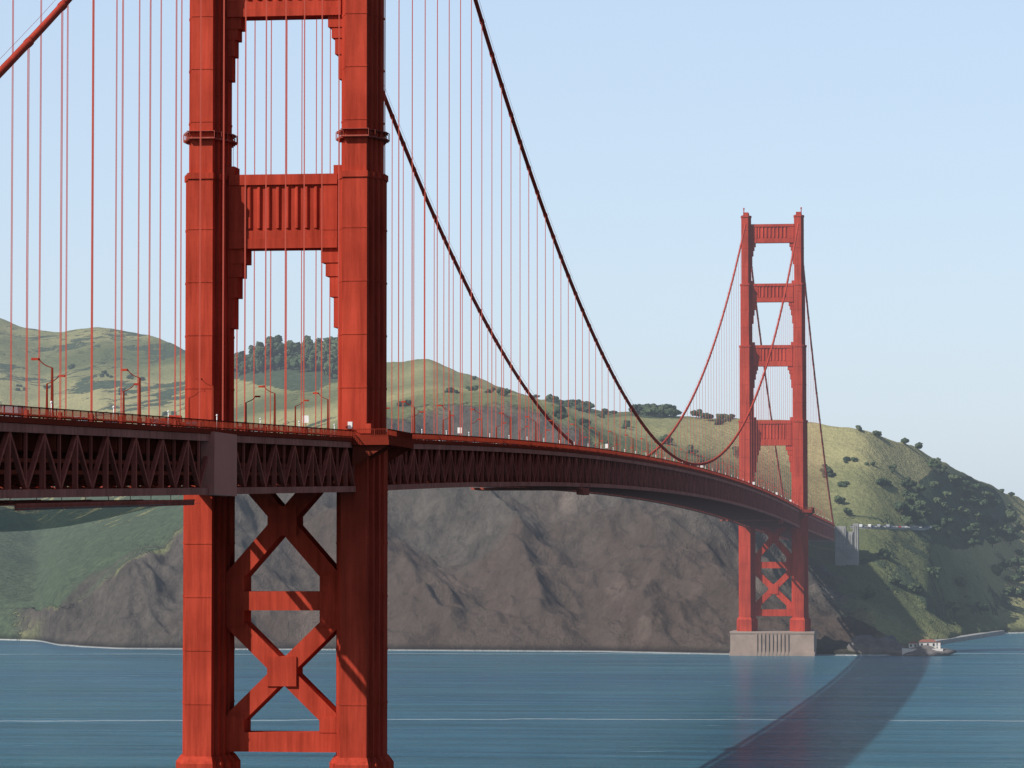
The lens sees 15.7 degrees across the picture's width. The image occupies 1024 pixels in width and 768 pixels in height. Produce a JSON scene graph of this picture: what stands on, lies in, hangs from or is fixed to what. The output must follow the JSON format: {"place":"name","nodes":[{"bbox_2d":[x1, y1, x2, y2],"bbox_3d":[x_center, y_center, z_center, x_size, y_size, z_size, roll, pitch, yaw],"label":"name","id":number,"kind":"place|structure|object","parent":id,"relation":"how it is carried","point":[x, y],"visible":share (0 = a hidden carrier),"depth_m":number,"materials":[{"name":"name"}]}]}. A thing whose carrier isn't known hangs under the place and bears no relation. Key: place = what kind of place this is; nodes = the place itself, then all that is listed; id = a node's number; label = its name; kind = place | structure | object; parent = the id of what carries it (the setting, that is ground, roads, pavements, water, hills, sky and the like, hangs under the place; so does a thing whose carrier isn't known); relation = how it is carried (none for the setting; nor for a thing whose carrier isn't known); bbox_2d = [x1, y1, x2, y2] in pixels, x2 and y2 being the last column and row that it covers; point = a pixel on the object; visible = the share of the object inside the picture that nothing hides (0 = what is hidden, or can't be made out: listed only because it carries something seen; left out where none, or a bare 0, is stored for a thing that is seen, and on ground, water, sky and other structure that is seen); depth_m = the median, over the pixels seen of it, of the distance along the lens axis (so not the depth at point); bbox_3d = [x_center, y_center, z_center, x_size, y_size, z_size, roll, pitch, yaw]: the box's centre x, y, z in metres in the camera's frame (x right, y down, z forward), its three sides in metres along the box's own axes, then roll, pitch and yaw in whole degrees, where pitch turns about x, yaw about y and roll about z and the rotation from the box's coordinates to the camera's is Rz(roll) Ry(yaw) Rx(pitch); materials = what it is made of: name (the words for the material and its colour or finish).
{"place":"outdoors","nodes":[
{"label":"outdoors","id":0,"kind":"place"},
{"bbox_2d":[0,422,833,540],"bbox_3d":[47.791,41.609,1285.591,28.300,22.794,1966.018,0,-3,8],"label":"truss chords","id":1,"kind":"object","parent":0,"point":[46,429],"visible":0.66,"depth_m":591.04,"materials":[{"name":"paint"}]},
{"bbox_2d":[0,495,194,510],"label":"work platform","id":2,"kind":"structure","parent":1,"relation":"hanging from","point":[29,504],"depth_m":468.40,"materials":[{"name":"paint"}]},
{"bbox_2d":[0,503,196,531],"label":"debris net","id":3,"kind":"object","parent":2,"relation":"on","point":[36,514],"visible":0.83,"depth_m":461.81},
{"bbox_2d":[0,432,833,540],"bbox_3d":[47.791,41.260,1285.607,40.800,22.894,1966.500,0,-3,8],"label":"truss","id":4,"kind":"object","parent":1,"relation":"on","point":[360,453],"visible":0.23,"depth_m":614.50,"materials":[{"name":"metal"}]},
{"bbox_2d":[201,432,236,495],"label":"containment tarp","id":5,"kind":"object","parent":4,"relation":"on","point":[219,449],"visible":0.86,"depth_m":529.96,"materials":[{"name":"grey fabric"}]},
{"bbox_2d":[0,416,834,526],"bbox_3d":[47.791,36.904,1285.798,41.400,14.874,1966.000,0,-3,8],"label":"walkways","id":6,"kind":"structure","parent":4,"relation":"on","point":[394,442],"depth_m":619.46,"materials":[{"name":"paint"}]},
{"bbox_2d":[161,415,371,434],"bbox_3d":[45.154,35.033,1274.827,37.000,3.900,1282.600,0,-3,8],"label":"tower bay cabinets","id":7,"kind":"object","parent":6,"relation":"on","point":[368,427],"visible":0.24,"depth_m":638.19,"materials":[{"name":"metal"}]},
{"bbox_2d":[0,404,834,524],"bbox_3d":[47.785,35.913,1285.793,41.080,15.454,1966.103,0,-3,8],"label":"railings","id":8,"kind":"object","parent":6,"relation":"on","point":[69,414],"visible":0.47,"depth_m":598.81,"materials":[{"name":"metal"}]},
{"bbox_2d":[39,358,824,518],"bbox_3d":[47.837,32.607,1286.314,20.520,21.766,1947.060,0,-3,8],"label":"street lamps","id":9,"kind":"object","parent":6,"relation":"on","point":[212,415],"visible":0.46,"depth_m":638.42,"materials":[{"name":"red metal"}]},
{"bbox_2d":[31,358,820,511],"bbox_3d":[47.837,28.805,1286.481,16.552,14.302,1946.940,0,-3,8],"label":"lamp heads","id":10,"kind":"object","parent":9,"relation":"attached to","point":[387,407],"visible":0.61,"depth_m":774.55,"materials":[{"name":"metal"}]},
{"bbox_2d":[50,401,828,520],"bbox_3d":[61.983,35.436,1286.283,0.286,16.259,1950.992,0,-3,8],"label":"walkway lights","id":11,"kind":"object","parent":6,"relation":"on","point":[395,429],"visible":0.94,"depth_m":592.47,"materials":[{"name":"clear glass"}]},
{"bbox_3d":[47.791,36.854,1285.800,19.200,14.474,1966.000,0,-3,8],"label":"roadway","id":12,"kind":"object","parent":4,"relation":"on","visible":0},
{"bbox_2d":[2,405,23,416],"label":"vehicle","id":13,"kind":"object","parent":12,"relation":"on","point":[14,410],"visible":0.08,"depth_m":456.66,"materials":[{"name":"grey paint"}]},
{"bbox_2d":[0,318,1023,655],"bbox_3d":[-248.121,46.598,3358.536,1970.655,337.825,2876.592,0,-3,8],"label":"headlands","id":14,"kind":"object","parent":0,"point":[478,570],"depth_m":2169.88,"materials":[{"name":"green plant"}]},
{"bbox_2d":[234,351,245,376],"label":"tree","id":15,"kind":"object","parent":14,"relation":"on","point":[240,360],"visible":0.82,"depth_m":3219.48,"materials":[{"name":"green plant"}]},
{"bbox_2d":[242,360,252,368],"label":"tree","id":16,"kind":"object","parent":14,"relation":"on","point":[248,362],"visible":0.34,"depth_m":3182.28,"materials":[{"name":"green plant"}]},
{"bbox_2d":[250,341,265,373],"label":"tree","id":17,"kind":"object","parent":14,"relation":"on","point":[260,348],"visible":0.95,"depth_m":3128.69,"materials":[{"name":"green plant"}]},
{"bbox_2d":[263,343,277,370],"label":"tree","id":18,"kind":"object","parent":14,"relation":"on","point":[270,351],"visible":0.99,"depth_m":3124.92,"materials":[{"name":"green plant"}]},
{"bbox_2d":[265,356,283,370],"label":"tree","id":19,"kind":"object","parent":14,"relation":"on","point":[277,361],"visible":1,"depth_m":3104.66,"materials":[{"name":"green plant"}]},
{"bbox_2d":[275,342,284,369],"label":"tree","id":20,"kind":"object","parent":14,"relation":"on","point":[280,347],"visible":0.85,"depth_m":3119.09,"materials":[{"name":"green plant"}]},
{"bbox_2d":[284,340,296,369],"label":"tree","id":21,"kind":"object","parent":14,"relation":"on","point":[291,347],"visible":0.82,"depth_m":3078.25,"materials":[{"name":"green plant"}]},
{"bbox_2d":[295,342,300,353],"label":"tree","id":22,"kind":"object","parent":14,"relation":"on","point":[298,347],"visible":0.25,"depth_m":3156.95,"materials":[{"name":"green plant"}]},
{"bbox_2d":[290,355,308,371],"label":"tree","id":23,"kind":"object","parent":14,"relation":"on","point":[295,362],"visible":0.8,"depth_m":3047.58,"materials":[{"name":"green plant"}]},
{"bbox_2d":[304,341,313,355],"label":"tree","id":24,"kind":"object","parent":14,"relation":"on","point":[309,346],"visible":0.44,"depth_m":3109.02,"materials":[{"name":"green plant"}]},
{"bbox_2d":[306,352,314,371],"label":"tree","id":25,"kind":"object","parent":14,"relation":"on","point":[310,362],"visible":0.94,"depth_m":3040.30,"materials":[{"name":"green plant"}]},
{"bbox_2d":[311,337,322,369],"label":"tree","id":26,"kind":"object","parent":14,"relation":"on","point":[318,344],"visible":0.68,"depth_m":3050.79,"materials":[{"name":"green plant"}]},
{"bbox_2d":[316,360,326,375],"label":"tree","id":27,"kind":"object","parent":14,"relation":"on","point":[318,363],"visible":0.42,"depth_m":3003.48,"materials":[{"name":"green plant"}]},
{"bbox_2d":[318,337,331,360],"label":"tree","id":28,"kind":"object","parent":14,"relation":"on","point":[325,349],"visible":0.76,"depth_m":3025.84,"materials":[{"name":"green plant"}]},
{"bbox_2d":[323,354,335,378],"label":"tree","id":29,"kind":"object","parent":14,"relation":"on","point":[325,367],"visible":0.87,"depth_m":2973.34,"materials":[{"name":"green plant"}]},
{"bbox_2d":[328,362,337,374],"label":"tree","id":30,"kind":"object","parent":14,"relation":"on","point":[334,367],"visible":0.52,"depth_m":2967.15,"materials":[{"name":"green plant"}]},
{"bbox_2d":[330,337,337,362],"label":"tree","id":31,"kind":"object","parent":14,"relation":"on","point":[334,348],"visible":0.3,"depth_m":3014.53,"materials":[{"name":"green plant"}]},
{"bbox_2d":[554,405,566,412],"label":"tree","id":32,"kind":"object","parent":14,"relation":"on","point":[560,408],"visible":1,"depth_m":2254.84,"materials":[{"name":"green plant"}]},
{"bbox_2d":[563,401,577,407],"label":"tree","id":33,"kind":"object","parent":14,"relation":"on","point":[570,404],"visible":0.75,"depth_m":2664.34,"materials":[{"name":"green plant"}]},
{"bbox_2d":[578,418,589,426],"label":"bush","id":34,"kind":"object","parent":14,"relation":"on","point":[586,423],"visible":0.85,"depth_m":2243.72,"materials":[{"name":"green plant"}]},
{"bbox_2d":[580,401,594,408],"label":"tree","id":35,"kind":"object","parent":14,"relation":"on","point":[588,403],"visible":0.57,"depth_m":2696.37,"materials":[{"name":"green plant"}]},
{"bbox_2d":[628,404,642,413],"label":"tree","id":36,"kind":"object","parent":14,"relation":"on","point":[637,408],"visible":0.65,"depth_m":2629.58,"materials":[{"name":"green plant"}]},
{"bbox_2d":[643,407,656,416],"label":"tree","id":37,"kind":"object","parent":14,"relation":"on","point":[651,411],"visible":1,"depth_m":2612.03,"materials":[{"name":"green plant"}]},
{"bbox_2d":[658,406,667,416],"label":"tree","id":38,"kind":"object","parent":14,"relation":"on","point":[663,409],"visible":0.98,"depth_m":2621.36,"materials":[{"name":"green plant"}]},
{"bbox_2d":[658,434,671,442],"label":"bush","id":39,"kind":"object","parent":14,"relation":"on","point":[661,438],"visible":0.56,"depth_m":2379.02,"materials":[{"name":"green plant"}]},
{"bbox_2d":[666,408,681,417],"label":"tree","id":40,"kind":"object","parent":14,"relation":"on","point":[678,412],"visible":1,"depth_m":2599.22,"materials":[{"name":"green plant"}]},
{"bbox_2d":[700,413,713,420],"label":"tree","id":41,"kind":"object","parent":14,"relation":"on","point":[709,416],"visible":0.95,"depth_m":2562.65,"materials":[{"name":"green plant"}]},
{"bbox_2d":[729,630,816,655],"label":"pier","id":42,"kind":"structure","parent":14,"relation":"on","point":[770,643],"depth_m":1902.66,"materials":[{"name":"concrete"}]},
{"bbox_2d":[737,207,810,631],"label":"tower","id":43,"kind":"structure","parent":42,"relation":"on","point":[754,357],"depth_m":1916.30,"materials":[{"name":"metal"}]},
{"bbox_2d":[819,468,832,474],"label":"tree","id":44,"kind":"object","parent":14,"relation":"on","point":[829,470],"visible":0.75,"depth_m":2403.32,"materials":[{"name":"green plant"}]},
{"bbox_2d":[834,495,845,504],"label":"tree","id":45,"kind":"object","parent":14,"relation":"on","point":[840,499],"visible":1,"depth_m":2351.34,"materials":[{"name":"green plant"}]},
{"bbox_2d":[834,523,858,565],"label":"pylon","id":46,"kind":"object","parent":14,"relation":"on","point":[846,547],"visible":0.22,"depth_m":2255.75,"materials":[{"name":"grey concrete"}]},
{"bbox_2d":[879,548,890,556],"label":"bush","id":47,"kind":"object","parent":14,"relation":"on","point":[883,551],"visible":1,"depth_m":2268.26,"materials":[{"name":"green plant"}]},
{"bbox_2d":[850,526,930,530],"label":"road","id":48,"kind":"structure","parent":14,"relation":"on","point":[922,529],"depth_m":2349.62,"materials":[{"name":"grey asphalt"}]},
{"bbox_2d":[887,576,899,583],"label":"tree","id":49,"kind":"object","parent":14,"relation":"on","point":[893,579],"visible":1,"depth_m":2238.99,"materials":[{"name":"green plant"}]},
{"bbox_2d":[893,502,907,513],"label":"tree","id":50,"kind":"object","parent":14,"relation":"on","point":[900,506],"visible":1,"depth_m":2368.81,"materials":[{"name":"green plant"}]},
{"bbox_2d":[846,635,956,655],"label":"shore rocks","id":51,"kind":"object","parent":14,"relation":"on","point":[870,644],"visible":0.62,"depth_m":1914.56,"materials":[{"name":"grey stone"}]},
{"bbox_2d":[902,642,942,654],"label":"building","id":52,"kind":"structure","parent":51,"relation":"on","point":[905,650],"depth_m":1907.39,"materials":[{"name":"paint"}]},
{"bbox_2d":[909,639,936,642],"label":"lime point station roofs","id":53,"kind":"structure","parent":52,"relation":"attached to","point":[927,640],"depth_m":1909.36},
{"bbox_2d":[900,515,912,525],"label":"tree","id":54,"kind":"object","parent":14,"relation":"on","point":[906,520],"visible":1,"depth_m":2356.28,"materials":[{"name":"green plant"}]},
{"bbox_2d":[900,481,912,487],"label":"tree","id":55,"kind":"object","parent":14,"relation":"on","point":[905,483],"visible":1,"depth_m":2428.34,"materials":[{"name":"green plant"}]},
{"bbox_2d":[903,507,913,515],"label":"tree","id":56,"kind":"object","parent":14,"relation":"on","point":[909,511],"visible":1,"depth_m":2373.15,"materials":[{"name":"green plant"}]},
{"bbox_2d":[904,493,919,504],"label":"tree","id":57,"kind":"object","parent":14,"relation":"on","point":[911,497],"visible":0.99,"depth_m":2405.68,"materials":[{"name":"green plant"}]},
{"bbox_2d":[912,510,925,521],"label":"tree","id":58,"kind":"object","parent":14,"relation":"on","point":[918,514],"visible":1,"depth_m":2381.08,"materials":[{"name":"green plant"}]},
{"bbox_2d":[913,484,925,494],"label":"tree","id":59,"kind":"object","parent":14,"relation":"on","point":[919,488],"visible":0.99,"depth_m":2445.16,"materials":[{"name":"green plant"}]},
{"bbox_2d":[915,500,926,509],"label":"tree","id":60,"kind":"object","parent":14,"relation":"on","point":[921,504],"visible":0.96,"depth_m":2402.68,"materials":[{"name":"green plant"}]},
{"bbox_2d":[926,460,941,469],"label":"tree","id":61,"kind":"object","parent":14,"relation":"on","point":[933,463],"visible":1,"depth_m":2520.33,"materials":[{"name":"green plant"}]},
{"bbox_2d":[930,481,938,488],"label":"tree","id":62,"kind":"object","parent":14,"relation":"on","point":[933,484],"visible":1,"depth_m":2485.56,"materials":[{"name":"green plant"}]},
{"bbox_2d":[932,525,942,532],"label":"tree","id":63,"kind":"object","parent":14,"relation":"on","point":[935,528],"visible":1,"depth_m":2397.98,"materials":[{"name":"green plant"}]},
{"bbox_2d":[934,518,947,533],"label":"tree","id":64,"kind":"object","parent":14,"relation":"on","point":[943,522],"visible":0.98,"depth_m":2417.02,"materials":[{"name":"green plant"}]},
{"bbox_2d":[937,465,946,474],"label":"tree","id":65,"kind":"object","parent":14,"relation":"on","point":[942,468],"visible":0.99,"depth_m":2544.40,"materials":[{"name":"green plant"}]},
{"bbox_2d":[942,491,952,499],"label":"tree","id":66,"kind":"object","parent":14,"relation":"on","point":[947,494],"visible":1,"depth_m":2500.93,"materials":[{"name":"green plant"}]},
{"bbox_2d":[948,474,961,485],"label":"tree","id":67,"kind":"object","parent":14,"relation":"on","point":[953,478],"visible":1,"depth_m":2556.10,"materials":[{"name":"green plant"}]},
{"bbox_2d":[955,576,967,585],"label":"tree","id":68,"kind":"object","parent":14,"relation":"on","point":[962,580],"visible":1,"depth_m":2389.50,"materials":[{"name":"green plant"}]},
{"bbox_2d":[962,508,970,518],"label":"tree","id":69,"kind":"object","parent":14,"relation":"on","point":[966,512],"visible":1,"depth_m":2516.77,"materials":[{"name":"green plant"}]},
{"bbox_2d":[961,526,973,536],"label":"tree","id":70,"kind":"object","parent":14,"relation":"on","point":[968,530],"visible":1,"depth_m":2487.56,"materials":[{"name":"green plant"}]},
{"bbox_2d":[935,630,1004,644],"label":"seawall","id":71,"kind":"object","parent":14,"relation":"on","point":[969,637],"depth_m":2243.24,"materials":[{"name":"grey concrete"}]},
{"bbox_2d":[965,522,979,528],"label":"tree","id":72,"kind":"object","parent":14,"relation":"on","point":[974,525],"visible":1,"depth_m":2503.68,"materials":[{"name":"green plant"}]},
{"bbox_2d":[967,538,980,547],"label":"tree","id":73,"kind":"object","parent":14,"relation":"on","point":[972,541],"visible":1,"depth_m":2475.26,"materials":[{"name":"green plant"}]},
{"bbox_2d":[969,484,981,489],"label":"tree","id":74,"kind":"object","parent":14,"relation":"on","point":[976,486],"visible":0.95,"depth_m":2607.93,"materials":[{"name":"green plant"}]},
{"bbox_2d":[973,512,982,518],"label":"tree","id":75,"kind":"object","parent":14,"relation":"on","point":[977,515],"visible":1,"depth_m":2541.71,"materials":[{"name":"green plant"}]},
{"bbox_2d":[979,499,988,510],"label":"tree","id":76,"kind":"object","parent":14,"relation":"on","point":[983,503],"visible":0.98,"depth_m":2596.52,"materials":[{"name":"green plant"}]},
{"bbox_2d":[981,491,993,498],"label":"tree","id":77,"kind":"object","parent":14,"relation":"on","point":[987,494],"visible":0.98,"depth_m":2634.05,"materials":[{"name":"green plant"}]},
{"bbox_2d":[987,531,997,537],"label":"tree","id":78,"kind":"object","parent":14,"relation":"on","point":[994,534],"visible":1,"depth_m":2551.84,"materials":[{"name":"green plant"}]},
{"bbox_2d":[987,536,1000,546],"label":"tree","id":79,"kind":"object","parent":14,"relation":"on","point":[991,540],"visible":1,"depth_m":2530.92,"materials":[{"name":"green plant"}]},
{"bbox_2d":[991,564,1000,574],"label":"tree","id":80,"kind":"object","parent":14,"relation":"on","point":[995,568],"visible":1,"depth_m":2488.35,"materials":[{"name":"green plant"}]},
{"bbox_2d":[997,528,1014,541],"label":"tree","id":81,"kind":"object","parent":14,"relation":"on","point":[1010,532],"visible":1,"depth_m":2592.20,"materials":[{"name":"green plant"}]},
{"bbox_2d":[1000,560,1013,569],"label":"tree","id":82,"kind":"object","parent":14,"relation":"on","point":[1005,564],"visible":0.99,"depth_m":2516.18,"materials":[{"name":"green plant"}]},
{"bbox_2d":[1004,518,1015,524],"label":"tree","id":83,"kind":"object","parent":14,"relation":"on","point":[1008,520],"visible":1,"depth_m":2648.45,"materials":[{"name":"green plant"}]},
{"bbox_2d":[1005,510,1016,517],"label":"tree","id":84,"kind":"object","parent":14,"relation":"on","point":[1011,513],"visible":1,"depth_m":2664.60,"materials":[{"name":"green plant"}]},
{"bbox_2d":[1005,575,1017,581],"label":"tree","id":85,"kind":"object","parent":14,"relation":"on","point":[1011,578],"visible":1,"depth_m":2497.77,"materials":[{"name":"green plant"}]},
{"bbox_2d":[1006,586,1016,593],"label":"tree","id":86,"kind":"object","parent":14,"relation":"on","point":[1010,589],"visible":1,"depth_m":2475.35,"materials":[{"name":"green plant"}]},
{"bbox_2d":[1004,534,1020,544],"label":"tree","id":87,"kind":"object","parent":14,"relation":"on","point":[1011,538],"visible":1,"depth_m":2594.02,"materials":[{"name":"green plant"}]},
{"bbox_2d":[1009,556,1023,568],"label":"tree","id":88,"kind":"object","parent":14,"relation":"on","point":[1017,561],"visible":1,"depth_m":2534.64,"materials":[{"name":"green plant"}]},
{"bbox_2d":[1012,587,1023,599],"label":"tree","id":89,"kind":"object","parent":14,"relation":"on","point":[1020,592],"visible":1,"depth_m":2473.17,"materials":[{"name":"green plant"}]},
{"bbox_2d":[1014,524,1022,532],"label":"tree","id":90,"kind":"object","parent":14,"relation":"on","point":[1018,527],"visible":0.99,"depth_m":2650.14,"materials":[{"name":"green plant"}]},
{"bbox_2d":[1014,573,1023,584],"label":"tree","id":91,"kind":"object","parent":14,"relation":"on","point":[1020,577],"visible":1,"depth_m":2500.41,"materials":[{"name":"green plant"}]},
{"bbox_2d":[0,633,1023,767],"bbox_3d":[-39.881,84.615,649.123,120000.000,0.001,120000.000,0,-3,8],"label":"water","id":92,"kind":"structure","parent":0,"point":[89,707],"depth_m":1275.93,"materials":[{"name":"blue liquid"}]},
{"bbox_2d":[0,0,1023,499],"label":"sky","id":93,"kind":"structure","parent":0,"point":[648,128],"materials":[{"name":"blue"}]},
{"bbox_3d":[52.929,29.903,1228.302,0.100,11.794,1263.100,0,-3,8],"label":"sign posts","id":94,"kind":"object","parent":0,"visible":0},
{"bbox_2d":[304,416,790,501],"bbox_3d":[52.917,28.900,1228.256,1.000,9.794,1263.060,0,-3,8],"label":"vehicles","id":95,"kind":"object","parent":94,"relation":"attached to","point":[306,419],"visible":0.89,"depth_m":642.72,"materials":[{"name":"white paint"}]},
{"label":"pier","id":96,"kind":"object","parent":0,"visible":0},
{"bbox_2d":[176,0,393,767],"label":"tower","id":97,"kind":"structure","parent":96,"relation":"on","point":[222,600],"depth_m":647.71,"materials":[{"name":"metal"}]},
{"bbox_2d":[183,128,389,154],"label":"tower work platforms","id":98,"kind":"object","parent":97,"relation":"on","point":[234,143],"visible":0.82,"depth_m":650.41,"materials":[{"name":"paint"}]},
{"bbox_2d":[0,0,834,527],"bbox_3d":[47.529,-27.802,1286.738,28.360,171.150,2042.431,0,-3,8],"label":"cables","id":99,"kind":"object","parent":97,"relation":"attached to","point":[26,44],"visible":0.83,"depth_m":969.56,"materials":[{"name":"paint"}]},
{"bbox_2d":[10,0,828,518],"bbox_3d":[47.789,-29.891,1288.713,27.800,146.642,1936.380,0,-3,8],"label":"suspender ropes","id":100,"kind":"object","parent":99,"relation":"hanging from","point":[304,244],"visible":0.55,"depth_m":633.45,"materials":[{"name":"red paint"}]},
{"bbox_2d":[23,0,832,518],"bbox_3d":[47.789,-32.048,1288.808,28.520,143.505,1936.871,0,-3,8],"label":"cable bands","id":101,"kind":"object","parent":99,"relation":"attached to","point":[31,40],"visible":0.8,"depth_m":1006.40,"materials":[{"name":"paint"}]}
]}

